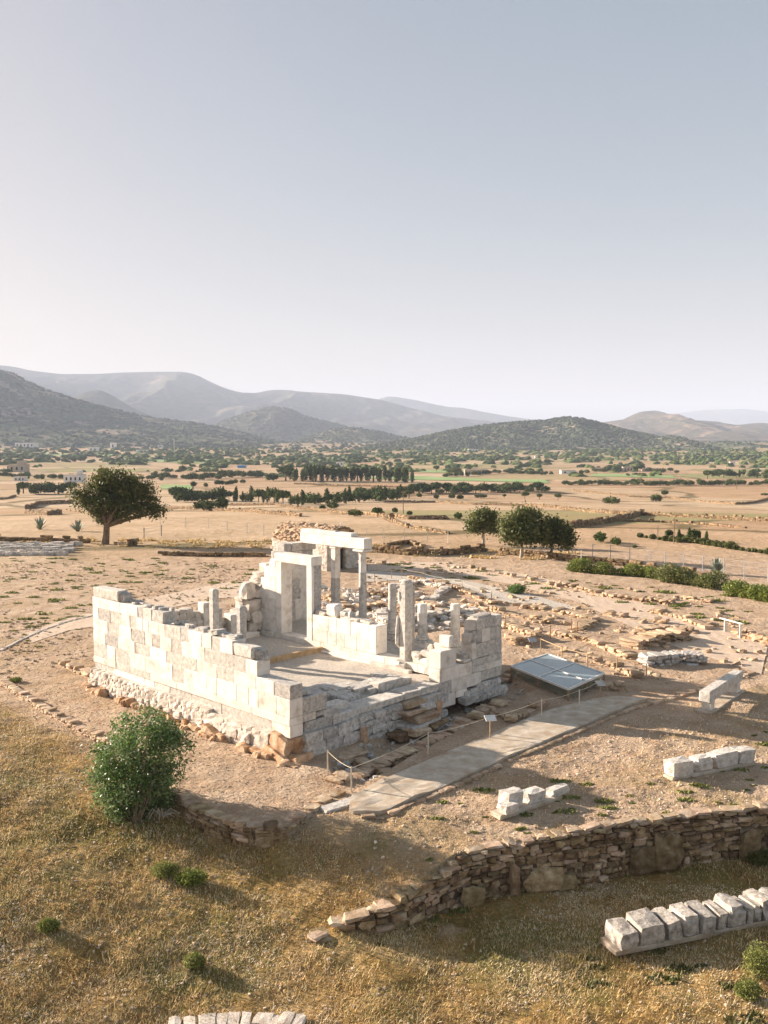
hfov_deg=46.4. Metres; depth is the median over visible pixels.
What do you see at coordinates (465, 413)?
mountain range
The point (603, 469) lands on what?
spreading bush
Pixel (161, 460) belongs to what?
crop field
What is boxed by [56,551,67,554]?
marble piece
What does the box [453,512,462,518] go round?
spreading bush
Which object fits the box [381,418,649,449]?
hill
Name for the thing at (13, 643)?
stone kerb
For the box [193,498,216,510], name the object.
spreading bush
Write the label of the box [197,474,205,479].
round bush
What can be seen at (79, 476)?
farmhouse
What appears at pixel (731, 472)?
round bush
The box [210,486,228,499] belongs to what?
round bush
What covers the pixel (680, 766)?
marble block
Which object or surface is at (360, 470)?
field tree
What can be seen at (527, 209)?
sky
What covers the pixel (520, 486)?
field tree
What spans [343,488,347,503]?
cypress tree
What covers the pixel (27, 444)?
farmhouse
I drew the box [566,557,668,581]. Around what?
hedge
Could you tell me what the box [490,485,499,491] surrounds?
spreading bush
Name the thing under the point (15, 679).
shrub
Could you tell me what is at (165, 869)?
shrub
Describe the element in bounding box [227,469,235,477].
round bush
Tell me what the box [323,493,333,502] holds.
field tree
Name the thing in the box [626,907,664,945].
marble block
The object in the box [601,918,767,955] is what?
concrete plinth
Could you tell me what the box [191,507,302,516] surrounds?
field wall
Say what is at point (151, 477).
spreading bush
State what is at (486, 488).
round bush
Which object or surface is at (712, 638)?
dirt path
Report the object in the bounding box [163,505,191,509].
field wall
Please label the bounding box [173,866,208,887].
shrub
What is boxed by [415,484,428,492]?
spreading bush
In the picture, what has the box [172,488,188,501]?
round bush
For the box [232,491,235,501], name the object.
cypress tree
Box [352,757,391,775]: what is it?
ruined wall
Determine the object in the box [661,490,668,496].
field tree
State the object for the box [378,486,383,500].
cypress tree
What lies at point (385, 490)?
cypress tree
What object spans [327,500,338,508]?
spreading bush
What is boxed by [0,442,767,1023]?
ground
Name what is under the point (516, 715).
ruined wall
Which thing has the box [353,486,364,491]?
round bush
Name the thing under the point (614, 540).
spreading bush
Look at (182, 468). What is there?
spreading bush
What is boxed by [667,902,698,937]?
marble block
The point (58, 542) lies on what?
marble piece
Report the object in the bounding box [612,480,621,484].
spreading bush
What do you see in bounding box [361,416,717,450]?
hillside scrub
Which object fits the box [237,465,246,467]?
blue shed
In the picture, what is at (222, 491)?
cypress tree
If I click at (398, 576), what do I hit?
gravel path
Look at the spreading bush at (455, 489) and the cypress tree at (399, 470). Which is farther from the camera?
the cypress tree at (399, 470)
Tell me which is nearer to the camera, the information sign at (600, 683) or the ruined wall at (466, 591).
the information sign at (600, 683)
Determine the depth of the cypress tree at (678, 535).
94.42 m
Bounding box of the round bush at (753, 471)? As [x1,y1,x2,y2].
[747,469,758,475]
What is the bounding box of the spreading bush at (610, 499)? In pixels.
[602,495,619,503]
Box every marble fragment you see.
[496,800,518,814]
[498,786,523,806]
[522,786,545,804]
[546,783,569,797]
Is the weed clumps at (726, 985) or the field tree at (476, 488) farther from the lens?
the field tree at (476, 488)
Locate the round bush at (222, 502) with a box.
[213,496,228,507]
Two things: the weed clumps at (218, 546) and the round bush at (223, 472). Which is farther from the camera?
the round bush at (223, 472)
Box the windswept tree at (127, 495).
[65,464,171,544]
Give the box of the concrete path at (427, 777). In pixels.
[349,696,647,814]
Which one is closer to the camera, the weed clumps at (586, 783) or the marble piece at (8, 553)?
the weed clumps at (586, 783)
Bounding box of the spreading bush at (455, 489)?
[448,484,464,493]
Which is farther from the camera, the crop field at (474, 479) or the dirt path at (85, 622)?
the crop field at (474, 479)
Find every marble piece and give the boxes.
[5,551,12,555]
[12,545,22,549]
[20,552,27,555]
[38,551,46,555]
[50,541,63,543]
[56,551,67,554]
[62,547,74,552]
[69,541,82,545]
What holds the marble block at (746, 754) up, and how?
on the concrete plinth at (696, 774)
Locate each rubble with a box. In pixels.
[321,584,479,630]
[332,670,523,781]
[367,562,767,683]
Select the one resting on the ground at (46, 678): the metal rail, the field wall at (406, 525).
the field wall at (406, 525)
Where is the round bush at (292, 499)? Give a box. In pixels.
[288,495,300,504]
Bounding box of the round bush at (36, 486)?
[27,482,42,492]
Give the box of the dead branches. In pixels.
[144,808,180,821]
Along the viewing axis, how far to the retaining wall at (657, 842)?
23.25 m
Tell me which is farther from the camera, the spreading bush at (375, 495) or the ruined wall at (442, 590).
the spreading bush at (375, 495)
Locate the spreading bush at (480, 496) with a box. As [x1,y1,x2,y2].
[474,494,487,497]
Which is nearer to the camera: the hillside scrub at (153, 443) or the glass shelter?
the glass shelter
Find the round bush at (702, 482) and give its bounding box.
[698,479,706,484]
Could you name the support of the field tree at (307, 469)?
on the ground at (46, 678)
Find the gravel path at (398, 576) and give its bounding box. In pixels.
[358,570,573,609]
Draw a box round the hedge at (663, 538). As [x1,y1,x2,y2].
[636,533,682,542]
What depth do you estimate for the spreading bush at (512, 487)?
362.83 m
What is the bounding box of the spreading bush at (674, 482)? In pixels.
[668,479,679,484]
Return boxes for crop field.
[44,453,111,455]
[148,459,203,462]
[160,484,191,488]
[363,476,548,482]
[420,470,463,472]
[590,474,676,477]
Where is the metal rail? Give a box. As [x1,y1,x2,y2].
[719,618,742,637]
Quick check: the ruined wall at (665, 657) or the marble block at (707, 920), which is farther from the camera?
the ruined wall at (665, 657)
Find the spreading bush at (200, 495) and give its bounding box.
[192,491,211,500]
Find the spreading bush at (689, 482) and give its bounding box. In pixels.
[683,479,693,484]
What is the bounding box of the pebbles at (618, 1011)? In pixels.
[358,913,767,1023]
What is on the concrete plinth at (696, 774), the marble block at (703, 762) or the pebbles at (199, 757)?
the marble block at (703, 762)
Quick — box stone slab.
[320,797,350,813]
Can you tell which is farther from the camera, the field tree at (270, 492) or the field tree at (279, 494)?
the field tree at (270, 492)
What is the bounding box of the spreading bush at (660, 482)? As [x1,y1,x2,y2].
[656,480,666,484]
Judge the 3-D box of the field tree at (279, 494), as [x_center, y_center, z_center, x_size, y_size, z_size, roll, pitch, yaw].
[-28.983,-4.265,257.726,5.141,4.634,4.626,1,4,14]
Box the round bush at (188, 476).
[184,474,192,479]
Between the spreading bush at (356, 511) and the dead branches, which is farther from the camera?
the spreading bush at (356, 511)
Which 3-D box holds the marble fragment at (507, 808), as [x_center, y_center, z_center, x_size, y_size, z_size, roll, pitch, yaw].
[3.399,8.054,24.399,0.560,0.260,0.381,-3,5,-33]
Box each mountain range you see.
[0,365,497,437]
[379,397,532,421]
[673,409,767,424]
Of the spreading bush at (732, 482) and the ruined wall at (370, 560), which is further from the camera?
the spreading bush at (732, 482)
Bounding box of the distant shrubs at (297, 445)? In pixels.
[10,440,767,450]
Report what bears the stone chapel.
on the ground at (46, 678)
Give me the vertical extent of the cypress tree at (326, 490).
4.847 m
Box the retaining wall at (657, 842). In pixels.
[307,801,767,942]
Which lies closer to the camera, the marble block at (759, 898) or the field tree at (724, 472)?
the marble block at (759, 898)
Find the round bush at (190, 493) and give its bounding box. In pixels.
[175,487,195,500]
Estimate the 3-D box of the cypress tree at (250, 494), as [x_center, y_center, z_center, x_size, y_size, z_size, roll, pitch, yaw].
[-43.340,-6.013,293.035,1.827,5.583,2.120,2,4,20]
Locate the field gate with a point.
(150, 531)
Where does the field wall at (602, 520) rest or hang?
on the ground at (46, 678)
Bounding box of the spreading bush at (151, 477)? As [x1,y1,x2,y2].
[145,475,154,479]
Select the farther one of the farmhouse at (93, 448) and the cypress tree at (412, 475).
the farmhouse at (93, 448)
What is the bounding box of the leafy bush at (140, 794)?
[75,701,200,825]
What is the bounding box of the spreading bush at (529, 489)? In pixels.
[524,486,534,491]
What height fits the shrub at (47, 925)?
0.381 m
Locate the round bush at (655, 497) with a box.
[650,493,662,500]
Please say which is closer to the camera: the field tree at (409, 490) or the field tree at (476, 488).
the field tree at (409, 490)
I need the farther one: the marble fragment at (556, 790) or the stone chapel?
the stone chapel
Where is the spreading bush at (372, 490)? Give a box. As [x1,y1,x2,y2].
[367,488,383,499]
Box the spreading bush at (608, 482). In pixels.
[601,479,611,484]
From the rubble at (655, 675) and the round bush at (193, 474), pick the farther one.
the round bush at (193, 474)
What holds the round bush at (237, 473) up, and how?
on the ground at (46, 678)
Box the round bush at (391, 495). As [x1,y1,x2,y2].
[386,489,398,499]
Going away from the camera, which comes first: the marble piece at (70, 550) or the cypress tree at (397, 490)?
the marble piece at (70, 550)
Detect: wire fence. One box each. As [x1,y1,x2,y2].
[161,515,263,534]
[366,528,427,541]
[572,543,767,581]
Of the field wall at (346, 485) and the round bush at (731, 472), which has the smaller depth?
the field wall at (346, 485)
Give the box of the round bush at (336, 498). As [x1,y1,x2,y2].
[331,494,340,502]
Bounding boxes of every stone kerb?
[0,615,92,650]
[0,679,158,770]
[360,671,755,819]
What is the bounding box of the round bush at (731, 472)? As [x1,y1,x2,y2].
[727,469,734,475]
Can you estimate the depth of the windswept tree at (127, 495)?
92.06 m
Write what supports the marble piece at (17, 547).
on the ground at (46, 678)
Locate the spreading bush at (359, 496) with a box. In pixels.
[347,489,372,501]
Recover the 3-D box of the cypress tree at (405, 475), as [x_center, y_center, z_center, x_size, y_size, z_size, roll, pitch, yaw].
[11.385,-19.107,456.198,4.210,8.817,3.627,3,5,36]
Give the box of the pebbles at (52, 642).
[0,562,260,677]
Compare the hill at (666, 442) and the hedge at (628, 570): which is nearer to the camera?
the hedge at (628, 570)
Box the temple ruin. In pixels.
[81,528,507,767]
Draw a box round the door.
[340,548,342,568]
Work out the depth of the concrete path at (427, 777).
28.91 m
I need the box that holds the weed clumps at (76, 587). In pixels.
[0,557,256,652]
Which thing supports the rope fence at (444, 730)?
on the ground at (46, 678)
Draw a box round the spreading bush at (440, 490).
[435,488,444,492]
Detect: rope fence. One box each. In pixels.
[327,679,600,791]
[374,568,491,598]
[531,619,577,645]
[540,638,646,678]
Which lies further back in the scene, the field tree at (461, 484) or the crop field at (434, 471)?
the crop field at (434, 471)
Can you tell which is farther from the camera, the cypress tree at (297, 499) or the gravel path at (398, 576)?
the cypress tree at (297, 499)
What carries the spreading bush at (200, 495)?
on the ground at (46, 678)
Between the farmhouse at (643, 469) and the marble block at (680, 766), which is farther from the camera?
the farmhouse at (643, 469)
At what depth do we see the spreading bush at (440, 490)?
349.72 m
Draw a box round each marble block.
[605,917,638,950]
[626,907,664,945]
[651,906,682,940]
[663,756,693,776]
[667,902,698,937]
[684,900,715,934]
[689,753,712,771]
[702,899,727,929]
[706,747,738,768]
[713,893,745,927]
[729,745,755,763]
[731,896,753,923]
[738,895,761,921]
[743,888,767,920]
[759,887,767,894]
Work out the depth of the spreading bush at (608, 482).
431.53 m
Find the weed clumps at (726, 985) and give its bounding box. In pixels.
[580,947,767,1023]
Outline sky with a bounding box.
[0,0,767,421]
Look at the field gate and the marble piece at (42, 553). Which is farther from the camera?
the field gate
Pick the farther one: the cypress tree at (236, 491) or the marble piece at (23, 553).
the cypress tree at (236, 491)
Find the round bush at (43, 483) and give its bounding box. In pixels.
[38,481,47,492]
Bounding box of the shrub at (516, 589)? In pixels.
[506,583,525,593]
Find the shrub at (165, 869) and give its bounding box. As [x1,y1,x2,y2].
[150,859,180,878]
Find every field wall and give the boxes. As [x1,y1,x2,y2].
[0,495,15,499]
[0,534,90,542]
[24,509,62,515]
[25,499,73,508]
[113,538,138,545]
[158,551,268,556]
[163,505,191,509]
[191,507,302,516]
[228,502,448,519]
[294,483,405,486]
[372,543,487,555]
[382,516,449,533]
[383,500,575,508]
[383,539,425,548]
[498,547,580,561]
[562,506,767,521]
[570,509,643,527]
[572,489,767,504]
[582,556,705,574]
[604,517,746,527]
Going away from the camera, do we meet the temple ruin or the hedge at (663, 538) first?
the temple ruin
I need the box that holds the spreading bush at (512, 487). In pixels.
[503,484,518,491]
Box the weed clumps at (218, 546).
[19,537,580,559]
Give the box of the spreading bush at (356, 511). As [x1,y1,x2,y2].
[347,508,362,516]
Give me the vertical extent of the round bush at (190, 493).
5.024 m
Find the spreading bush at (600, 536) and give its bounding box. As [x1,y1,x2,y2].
[593,531,606,541]
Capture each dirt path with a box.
[26,581,245,641]
[368,562,767,673]
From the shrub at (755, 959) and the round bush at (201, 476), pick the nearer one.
the shrub at (755, 959)
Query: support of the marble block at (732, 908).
on the concrete plinth at (608, 944)
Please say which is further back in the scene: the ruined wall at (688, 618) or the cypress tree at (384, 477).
the cypress tree at (384, 477)
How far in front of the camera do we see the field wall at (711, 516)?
150.69 m
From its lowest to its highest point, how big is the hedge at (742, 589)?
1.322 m
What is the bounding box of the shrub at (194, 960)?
[182,951,205,969]
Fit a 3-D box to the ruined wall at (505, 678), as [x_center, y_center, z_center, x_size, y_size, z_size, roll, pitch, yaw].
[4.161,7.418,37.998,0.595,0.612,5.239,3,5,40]
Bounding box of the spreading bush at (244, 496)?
[239,492,253,500]
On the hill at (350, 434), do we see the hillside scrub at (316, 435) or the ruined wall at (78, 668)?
the hillside scrub at (316, 435)
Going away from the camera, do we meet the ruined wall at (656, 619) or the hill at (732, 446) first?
the ruined wall at (656, 619)
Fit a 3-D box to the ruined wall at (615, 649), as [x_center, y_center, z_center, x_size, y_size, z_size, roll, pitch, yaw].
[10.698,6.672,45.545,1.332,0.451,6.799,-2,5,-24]
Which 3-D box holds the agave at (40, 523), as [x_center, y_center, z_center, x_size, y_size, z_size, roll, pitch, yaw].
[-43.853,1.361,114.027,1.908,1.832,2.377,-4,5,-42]
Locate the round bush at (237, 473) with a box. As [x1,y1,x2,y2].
[234,469,242,475]
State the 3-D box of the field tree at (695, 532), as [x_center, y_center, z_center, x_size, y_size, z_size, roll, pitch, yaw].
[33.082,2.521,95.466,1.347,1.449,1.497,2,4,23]
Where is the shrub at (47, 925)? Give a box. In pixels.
[36,917,60,933]
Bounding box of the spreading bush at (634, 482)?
[630,480,639,484]
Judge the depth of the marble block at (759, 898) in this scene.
21.33 m
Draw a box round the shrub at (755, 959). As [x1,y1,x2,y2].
[741,939,767,980]
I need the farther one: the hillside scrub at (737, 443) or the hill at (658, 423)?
the hill at (658, 423)
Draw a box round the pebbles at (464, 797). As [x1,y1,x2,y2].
[358,694,767,937]
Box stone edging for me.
[168,1011,306,1023]
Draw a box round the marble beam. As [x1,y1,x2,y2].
[695,669,745,714]
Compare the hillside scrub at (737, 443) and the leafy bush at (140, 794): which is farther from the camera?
the hillside scrub at (737, 443)
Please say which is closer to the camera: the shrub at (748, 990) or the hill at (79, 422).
the shrub at (748, 990)
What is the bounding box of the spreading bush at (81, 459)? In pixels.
[77,457,86,460]
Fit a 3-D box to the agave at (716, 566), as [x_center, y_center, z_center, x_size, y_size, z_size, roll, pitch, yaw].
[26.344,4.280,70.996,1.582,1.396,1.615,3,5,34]
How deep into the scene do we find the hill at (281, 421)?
3266.42 m
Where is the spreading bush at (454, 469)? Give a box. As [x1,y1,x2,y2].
[449,466,461,472]
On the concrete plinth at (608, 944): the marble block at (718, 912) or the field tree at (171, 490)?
the marble block at (718, 912)
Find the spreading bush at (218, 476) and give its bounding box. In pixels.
[214,474,221,478]
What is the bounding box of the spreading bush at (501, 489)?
[496,485,509,492]
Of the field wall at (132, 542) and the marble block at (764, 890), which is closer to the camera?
the marble block at (764, 890)
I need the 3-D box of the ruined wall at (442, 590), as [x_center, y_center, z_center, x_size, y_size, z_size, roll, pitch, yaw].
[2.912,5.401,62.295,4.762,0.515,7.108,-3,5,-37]
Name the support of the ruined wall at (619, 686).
on the ground at (46, 678)
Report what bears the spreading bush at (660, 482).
on the ground at (46, 678)
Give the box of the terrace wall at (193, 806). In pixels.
[168,786,345,851]
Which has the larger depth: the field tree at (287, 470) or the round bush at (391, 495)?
the field tree at (287, 470)
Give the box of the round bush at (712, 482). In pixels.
[707,480,715,484]
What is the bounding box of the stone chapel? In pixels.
[270,521,358,570]
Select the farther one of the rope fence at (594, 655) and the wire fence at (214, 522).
the wire fence at (214, 522)
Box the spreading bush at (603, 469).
[598,468,608,471]
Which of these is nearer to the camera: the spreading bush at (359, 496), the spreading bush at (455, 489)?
the spreading bush at (359, 496)
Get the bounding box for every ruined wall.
[58,659,90,679]
[321,592,399,612]
[324,698,515,784]
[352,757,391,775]
[357,589,449,609]
[358,559,411,564]
[373,607,479,628]
[381,579,451,601]
[395,720,409,729]
[407,575,496,604]
[454,564,577,591]
[457,668,516,699]
[467,601,553,622]
[474,698,547,722]
[501,618,542,644]
[519,602,600,630]
[546,628,637,659]
[557,581,675,604]
[591,680,628,692]
[593,656,644,677]
[601,610,669,623]
[618,627,698,649]
[632,624,699,633]
[637,650,706,665]
[647,607,715,628]
[681,594,714,601]
[730,629,767,643]
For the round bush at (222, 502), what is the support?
on the ground at (46, 678)
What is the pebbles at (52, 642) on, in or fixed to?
on the ground at (46, 678)
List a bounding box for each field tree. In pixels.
[16,481,29,493]
[64,481,77,493]
[168,486,184,501]
[251,489,264,501]
[265,487,280,502]
[274,490,291,503]
[276,465,293,480]
[304,464,316,481]
[311,465,332,481]
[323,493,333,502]
[336,466,349,481]
[348,466,366,481]
[365,466,382,481]
[372,507,382,516]
[385,470,394,481]
[402,486,414,498]
[406,484,417,489]
[426,484,437,493]
[430,482,441,492]
[442,482,452,492]
[456,482,469,486]
[470,485,480,493]
[515,483,524,492]
[521,492,528,498]
[532,481,543,491]
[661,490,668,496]
[665,530,672,535]
[689,529,700,535]
[703,470,712,478]
[718,470,729,477]
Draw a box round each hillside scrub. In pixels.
[0,370,290,448]
[212,406,349,440]
[289,426,409,442]
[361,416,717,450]
[646,435,724,449]
[709,440,767,448]
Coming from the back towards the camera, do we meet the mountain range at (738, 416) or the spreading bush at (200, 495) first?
the mountain range at (738, 416)
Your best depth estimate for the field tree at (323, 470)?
475.49 m
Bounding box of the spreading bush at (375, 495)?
[369,491,386,500]
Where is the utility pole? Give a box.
[672,518,676,543]
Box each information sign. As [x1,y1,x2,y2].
[484,715,496,736]
[528,637,536,646]
[595,680,605,697]
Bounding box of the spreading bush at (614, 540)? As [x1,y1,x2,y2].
[610,536,620,544]
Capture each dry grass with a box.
[0,712,767,1023]
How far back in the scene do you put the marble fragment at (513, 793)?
24.70 m
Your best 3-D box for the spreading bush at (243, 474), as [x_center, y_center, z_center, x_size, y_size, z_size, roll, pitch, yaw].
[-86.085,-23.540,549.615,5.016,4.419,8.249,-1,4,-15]
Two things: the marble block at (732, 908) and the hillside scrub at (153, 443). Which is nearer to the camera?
the marble block at (732, 908)
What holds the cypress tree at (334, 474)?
on the ground at (46, 678)
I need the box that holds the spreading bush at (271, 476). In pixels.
[264,472,278,480]
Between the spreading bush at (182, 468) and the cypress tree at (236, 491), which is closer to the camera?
the cypress tree at (236, 491)
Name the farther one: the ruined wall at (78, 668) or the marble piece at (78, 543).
the marble piece at (78, 543)
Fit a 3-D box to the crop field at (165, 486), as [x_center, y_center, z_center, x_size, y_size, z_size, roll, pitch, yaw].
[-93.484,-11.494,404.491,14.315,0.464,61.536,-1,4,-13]
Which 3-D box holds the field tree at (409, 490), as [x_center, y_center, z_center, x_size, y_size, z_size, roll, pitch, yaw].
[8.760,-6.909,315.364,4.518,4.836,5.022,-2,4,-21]
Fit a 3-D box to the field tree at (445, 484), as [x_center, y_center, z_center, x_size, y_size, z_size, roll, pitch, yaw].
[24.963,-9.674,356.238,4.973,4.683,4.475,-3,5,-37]
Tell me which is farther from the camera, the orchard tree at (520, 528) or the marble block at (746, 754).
the orchard tree at (520, 528)
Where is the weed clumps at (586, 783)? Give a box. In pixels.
[376,731,767,945]
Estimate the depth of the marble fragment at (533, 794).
25.05 m
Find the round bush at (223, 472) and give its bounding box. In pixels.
[216,469,226,476]
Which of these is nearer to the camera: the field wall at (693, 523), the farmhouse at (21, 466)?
the field wall at (693, 523)
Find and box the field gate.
[143,525,161,538]
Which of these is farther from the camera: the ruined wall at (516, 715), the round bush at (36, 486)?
the round bush at (36, 486)
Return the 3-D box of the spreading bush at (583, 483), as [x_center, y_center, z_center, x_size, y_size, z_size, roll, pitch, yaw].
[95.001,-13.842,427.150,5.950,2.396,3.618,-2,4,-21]
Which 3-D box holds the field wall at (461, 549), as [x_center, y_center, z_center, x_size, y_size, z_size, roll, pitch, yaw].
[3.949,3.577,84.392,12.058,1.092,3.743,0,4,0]
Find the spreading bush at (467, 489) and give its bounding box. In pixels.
[461,486,471,492]
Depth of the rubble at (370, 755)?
30.98 m
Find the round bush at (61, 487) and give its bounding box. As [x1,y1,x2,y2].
[56,482,67,492]
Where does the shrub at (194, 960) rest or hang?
on the ground at (46, 678)
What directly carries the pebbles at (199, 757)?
on the ground at (46, 678)
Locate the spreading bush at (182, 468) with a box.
[178,465,186,471]
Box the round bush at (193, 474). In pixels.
[188,472,197,478]
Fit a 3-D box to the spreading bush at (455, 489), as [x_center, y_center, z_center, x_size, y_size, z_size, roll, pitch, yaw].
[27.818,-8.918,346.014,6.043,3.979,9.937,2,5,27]
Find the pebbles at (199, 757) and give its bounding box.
[21,682,356,818]
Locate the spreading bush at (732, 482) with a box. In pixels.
[728,480,741,484]
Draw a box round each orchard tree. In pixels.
[462,503,501,543]
[493,500,558,557]
[536,512,582,552]
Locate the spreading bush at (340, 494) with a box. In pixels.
[332,490,355,501]
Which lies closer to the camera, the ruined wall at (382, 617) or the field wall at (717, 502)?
the ruined wall at (382, 617)
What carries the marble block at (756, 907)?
on the concrete plinth at (608, 944)
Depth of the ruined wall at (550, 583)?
67.24 m
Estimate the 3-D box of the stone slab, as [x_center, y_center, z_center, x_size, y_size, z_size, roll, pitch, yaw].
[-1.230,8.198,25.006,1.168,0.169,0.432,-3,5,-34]
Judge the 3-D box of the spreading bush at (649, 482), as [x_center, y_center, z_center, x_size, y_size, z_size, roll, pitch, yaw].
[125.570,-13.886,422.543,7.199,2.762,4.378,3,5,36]
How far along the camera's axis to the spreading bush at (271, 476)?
490.28 m
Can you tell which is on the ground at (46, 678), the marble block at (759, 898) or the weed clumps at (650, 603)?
the weed clumps at (650, 603)
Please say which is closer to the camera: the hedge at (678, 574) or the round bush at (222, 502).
the hedge at (678, 574)
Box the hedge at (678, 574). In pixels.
[654,562,730,589]
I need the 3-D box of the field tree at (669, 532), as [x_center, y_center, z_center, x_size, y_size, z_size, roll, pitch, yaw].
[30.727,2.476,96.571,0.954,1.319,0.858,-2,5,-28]
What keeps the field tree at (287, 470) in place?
on the ground at (46, 678)
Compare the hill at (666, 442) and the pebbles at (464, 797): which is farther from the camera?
the hill at (666, 442)
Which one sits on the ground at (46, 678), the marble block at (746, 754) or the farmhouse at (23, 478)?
the farmhouse at (23, 478)
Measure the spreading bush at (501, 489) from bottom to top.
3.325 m
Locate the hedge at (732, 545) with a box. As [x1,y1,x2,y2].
[676,534,767,554]
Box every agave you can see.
[34,517,45,529]
[68,519,85,531]
[709,558,725,573]
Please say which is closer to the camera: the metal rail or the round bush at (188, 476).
the metal rail
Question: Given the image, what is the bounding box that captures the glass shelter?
[510,653,604,700]
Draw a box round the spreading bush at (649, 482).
[643,480,657,484]
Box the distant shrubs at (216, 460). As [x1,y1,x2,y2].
[0,446,767,476]
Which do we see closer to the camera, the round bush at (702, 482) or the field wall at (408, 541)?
the field wall at (408, 541)
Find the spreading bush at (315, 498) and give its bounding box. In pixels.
[305,493,326,503]
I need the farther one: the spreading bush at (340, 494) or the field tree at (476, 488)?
the field tree at (476, 488)
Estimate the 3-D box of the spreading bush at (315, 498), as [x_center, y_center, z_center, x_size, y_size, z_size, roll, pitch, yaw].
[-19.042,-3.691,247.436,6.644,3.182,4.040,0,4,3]
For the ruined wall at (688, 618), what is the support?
on the ground at (46, 678)
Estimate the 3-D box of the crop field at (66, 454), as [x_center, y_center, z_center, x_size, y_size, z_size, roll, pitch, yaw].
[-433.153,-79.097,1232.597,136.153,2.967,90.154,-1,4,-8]
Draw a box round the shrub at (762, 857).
[742,847,767,866]
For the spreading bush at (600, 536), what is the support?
on the ground at (46, 678)
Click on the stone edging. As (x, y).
(287, 1017)
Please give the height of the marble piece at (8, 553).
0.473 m
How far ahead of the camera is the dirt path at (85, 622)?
58.17 m
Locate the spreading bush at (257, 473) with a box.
[249,470,263,476]
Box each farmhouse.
[8,461,29,471]
[13,476,27,480]
[15,443,38,446]
[63,470,86,481]
[88,447,98,450]
[110,443,116,448]
[464,469,487,473]
[560,470,574,473]
[622,467,633,470]
[641,468,659,471]
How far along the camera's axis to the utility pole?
92.93 m
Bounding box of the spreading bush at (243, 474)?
[240,470,246,476]
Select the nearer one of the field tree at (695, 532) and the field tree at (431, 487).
the field tree at (695, 532)
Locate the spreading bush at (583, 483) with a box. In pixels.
[578,481,587,484]
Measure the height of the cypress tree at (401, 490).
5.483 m
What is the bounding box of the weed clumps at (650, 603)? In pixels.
[366,557,752,623]
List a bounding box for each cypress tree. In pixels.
[221,486,224,496]
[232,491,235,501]
[234,486,238,500]
[249,486,253,501]
[261,491,264,501]
[292,469,296,480]
[296,493,299,505]
[300,468,304,480]
[300,490,305,505]
[324,488,329,503]
[332,467,336,481]
[338,469,342,481]
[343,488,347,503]
[377,468,382,481]
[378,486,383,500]
[382,464,387,480]
[383,486,387,499]
[393,467,399,482]
[395,486,399,499]
[398,466,401,480]
[399,484,402,498]
[400,466,404,480]
[403,466,409,482]
[410,469,413,482]
[676,529,680,537]
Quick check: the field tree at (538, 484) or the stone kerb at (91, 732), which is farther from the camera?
the field tree at (538, 484)
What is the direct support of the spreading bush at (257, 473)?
on the ground at (46, 678)
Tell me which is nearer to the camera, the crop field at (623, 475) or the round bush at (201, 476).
the round bush at (201, 476)
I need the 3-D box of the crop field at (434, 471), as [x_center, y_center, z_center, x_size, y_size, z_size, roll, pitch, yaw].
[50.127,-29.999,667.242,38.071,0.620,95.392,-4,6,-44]
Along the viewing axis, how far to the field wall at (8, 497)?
310.00 m
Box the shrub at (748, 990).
[732,977,762,1001]
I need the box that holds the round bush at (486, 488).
[478,482,489,491]
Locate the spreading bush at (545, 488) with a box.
[535,485,550,491]
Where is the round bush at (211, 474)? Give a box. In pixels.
[207,472,214,477]
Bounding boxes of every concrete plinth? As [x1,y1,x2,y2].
[490,795,562,820]
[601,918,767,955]
[663,761,755,780]
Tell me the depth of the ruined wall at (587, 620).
52.88 m
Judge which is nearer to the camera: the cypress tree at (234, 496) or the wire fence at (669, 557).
the wire fence at (669, 557)
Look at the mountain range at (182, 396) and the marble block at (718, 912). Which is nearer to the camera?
the marble block at (718, 912)
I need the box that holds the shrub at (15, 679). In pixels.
[9,676,22,682]
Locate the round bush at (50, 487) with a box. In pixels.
[43,482,56,492]
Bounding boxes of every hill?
[0,370,266,447]
[73,390,152,416]
[215,407,340,440]
[298,428,401,442]
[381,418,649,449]
[603,411,767,441]
[654,436,719,449]
[712,442,764,447]
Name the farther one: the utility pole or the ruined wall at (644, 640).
the utility pole
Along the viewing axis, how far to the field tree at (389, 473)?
468.35 m
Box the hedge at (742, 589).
[721,579,767,602]
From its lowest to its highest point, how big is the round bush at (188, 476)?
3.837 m
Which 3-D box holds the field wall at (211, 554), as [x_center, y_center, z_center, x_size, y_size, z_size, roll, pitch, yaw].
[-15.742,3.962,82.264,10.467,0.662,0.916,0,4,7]
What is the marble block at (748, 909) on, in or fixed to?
on the concrete plinth at (608, 944)

